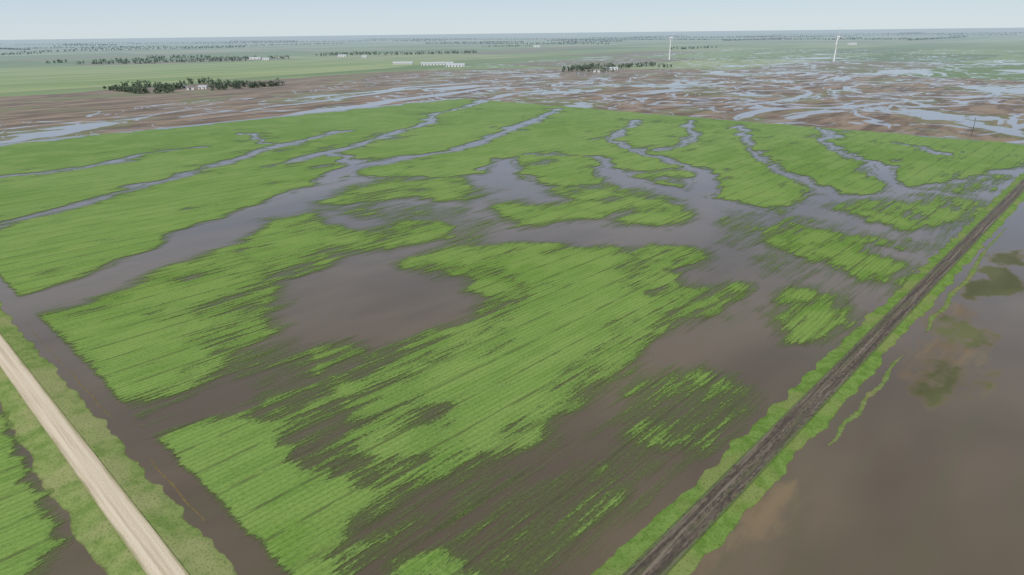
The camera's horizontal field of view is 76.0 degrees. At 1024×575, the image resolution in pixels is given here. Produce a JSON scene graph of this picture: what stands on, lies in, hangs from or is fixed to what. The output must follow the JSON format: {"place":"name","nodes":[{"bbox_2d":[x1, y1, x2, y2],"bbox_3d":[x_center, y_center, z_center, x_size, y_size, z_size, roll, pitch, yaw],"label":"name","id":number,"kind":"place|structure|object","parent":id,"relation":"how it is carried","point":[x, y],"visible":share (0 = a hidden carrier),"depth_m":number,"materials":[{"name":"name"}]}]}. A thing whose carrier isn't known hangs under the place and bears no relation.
{"place":"outdoors","nodes":[
{"label":"outdoors","id":0,"kind":"place"},
{"bbox_2d":[0,334,188,574],"bbox_3d":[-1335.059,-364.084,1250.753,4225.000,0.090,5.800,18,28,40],"label":"gravel road","id":1,"kind":"structure","parent":0,"point":[149,549],"depth_m":158.33,"materials":[{"name":"beige gravel"}]},
{"bbox_2d":[393,61,412,64],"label":"livestock barn","id":2,"kind":"structure","parent":0,"point":[406,62],"depth_m":2314.63,"materials":[{"name":"white metal"}]},
{"bbox_2d":[421,62,453,64],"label":"livestock barn","id":3,"kind":"structure","parent":0,"point":[433,63],"depth_m":2221.82,"materials":[{"name":"white metal"}]},
{"bbox_2d":[446,63,464,66],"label":"livestock barn","id":4,"kind":"structure","parent":0,"point":[455,64],"depth_m":2099.75,"materials":[{"name":"white metal"}]},
{"bbox_2d":[0,98,1023,574],"bbox_3d":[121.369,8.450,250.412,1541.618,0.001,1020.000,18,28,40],"label":"flood water","id":5,"kind":"structure","parent":0,"point":[916,468],"depth_m":198.33,"materials":[{"name":"liquid"}]},
{"bbox_2d":[72,373,112,418],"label":"straw drift","id":6,"kind":"object","parent":5,"relation":"on","point":[90,394],"visible":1,"depth_m":196.50,"materials":[{"name":"brown plant"}]},
{"bbox_2d":[150,458,205,521],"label":"straw drift","id":7,"kind":"object","parent":5,"relation":"on","point":[177,490],"visible":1,"depth_m":154.52,"materials":[{"name":"brown plant"}]},
{"bbox_2d":[827,354,903,445],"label":"weed bank","id":8,"kind":"structure","parent":5,"relation":"on","point":[856,414],"depth_m":187.17,"materials":[{"name":"green plant"}]},
{"bbox_2d":[926,227,1005,331],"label":"weed bank","id":9,"kind":"structure","parent":5,"relation":"on","point":[950,294],"depth_m":271.12,"materials":[{"name":"green plant"}]},
{"bbox_2d":[0,98,1023,574],"bbox_3d":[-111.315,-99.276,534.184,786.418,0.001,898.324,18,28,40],"label":"crop field","id":10,"kind":"structure","parent":0,"point":[294,518],"depth_m":298.33,"materials":[{"name":"green plant"}]},
{"bbox_2d":[0,28,1023,143],"bbox_3d":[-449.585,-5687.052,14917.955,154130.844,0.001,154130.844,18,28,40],"label":"ground","id":11,"kind":"structure","parent":0,"point":[951,87],"depth_m":1535.03,"materials":[{"name":"green plant"}]},
{"bbox_2d":[27,324,69,371],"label":"straw drift","id":12,"kind":"object","parent":11,"relation":"on","point":[48,348],"visible":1,"depth_m":226.90,"materials":[{"name":"brown plant"}]},
{"bbox_2d":[0,301,237,574],"bbox_3d":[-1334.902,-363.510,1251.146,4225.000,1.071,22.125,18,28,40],"label":"grass verge","id":13,"kind":"object","parent":11,"relation":"on","point":[194,551],"depth_m":157.46,"materials":[{"name":"green plant"}]},
{"bbox_2d":[186,85,194,89],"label":"farmhouse","id":14,"kind":"object","parent":11,"relation":"on","point":[190,87],"visible":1,"depth_m":1319.84,"materials":[{"name":"white"}]},
{"bbox_2d":[103,76,283,93],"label":"farmyard trees","id":15,"kind":"object","parent":11,"relation":"on","point":[235,84],"visible":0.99,"depth_m":1344.31,"materials":[{"name":"green plant"}]},
{"bbox_2d":[198,85,207,88],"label":"farm shed","id":16,"kind":"structure","parent":11,"relation":"on","point":[202,86],"depth_m":1336.55,"materials":[{"name":"white metal"}]},
{"bbox_2d":[46,50,476,63],"bbox_3d":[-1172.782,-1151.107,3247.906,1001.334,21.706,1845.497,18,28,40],"label":"shelterbelt trees","id":17,"kind":"object","parent":11,"relation":"on","point":[217,58],"visible":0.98,"depth_m":3002.63,"materials":[{"name":"green plant"}]},
{"bbox_2d":[1,34,1016,54],"bbox_3d":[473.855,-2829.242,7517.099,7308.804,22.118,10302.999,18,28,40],"label":"distant treeline","id":18,"kind":"object","parent":11,"relation":"on","point":[10,53],"visible":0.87,"depth_m":6475.29,"materials":[{"name":"green plant"}]},
{"bbox_2d":[0,32,1021,51],"bbox_3d":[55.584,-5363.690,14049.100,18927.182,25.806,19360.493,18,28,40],"label":"distant treeline","id":19,"kind":"object","parent":11,"relation":"on","point":[86,44],"visible":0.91,"depth_m":8394.29,"materials":[{"name":"green plant"}]},
{"bbox_2d":[562,61,671,71],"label":"farmyard trees","id":20,"kind":"object","parent":11,"relation":"on","point":[583,67],"visible":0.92,"depth_m":1909.73,"materials":[{"name":"green plant"}]},
{"bbox_2d":[590,173,1023,574],"bbox_3d":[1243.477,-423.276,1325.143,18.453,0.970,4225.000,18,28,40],"label":"grass verge","id":21,"kind":"object","parent":11,"relation":"on","point":[625,557],"depth_m":174.99,"materials":[{"name":"green plant"}]},
{"bbox_2d":[833,36,844,60],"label":"wind turbine","id":22,"kind":"object","parent":11,"relation":"on","point":[836,46],"visible":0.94,"depth_m":2168.54,"materials":[{"name":"paint"}]},
{"bbox_2d":[0,0,1023,39],"label":"sky","id":23,"kind":"structure","parent":0,"point":[19,19],"materials":[{"name":"white"}]},
{"bbox_2d":[622,178,1023,574],"bbox_3d":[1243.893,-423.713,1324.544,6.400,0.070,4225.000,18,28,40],"label":"dirt road","id":24,"kind":"structure","parent":0,"point":[667,550],"depth_m":173.94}
]}

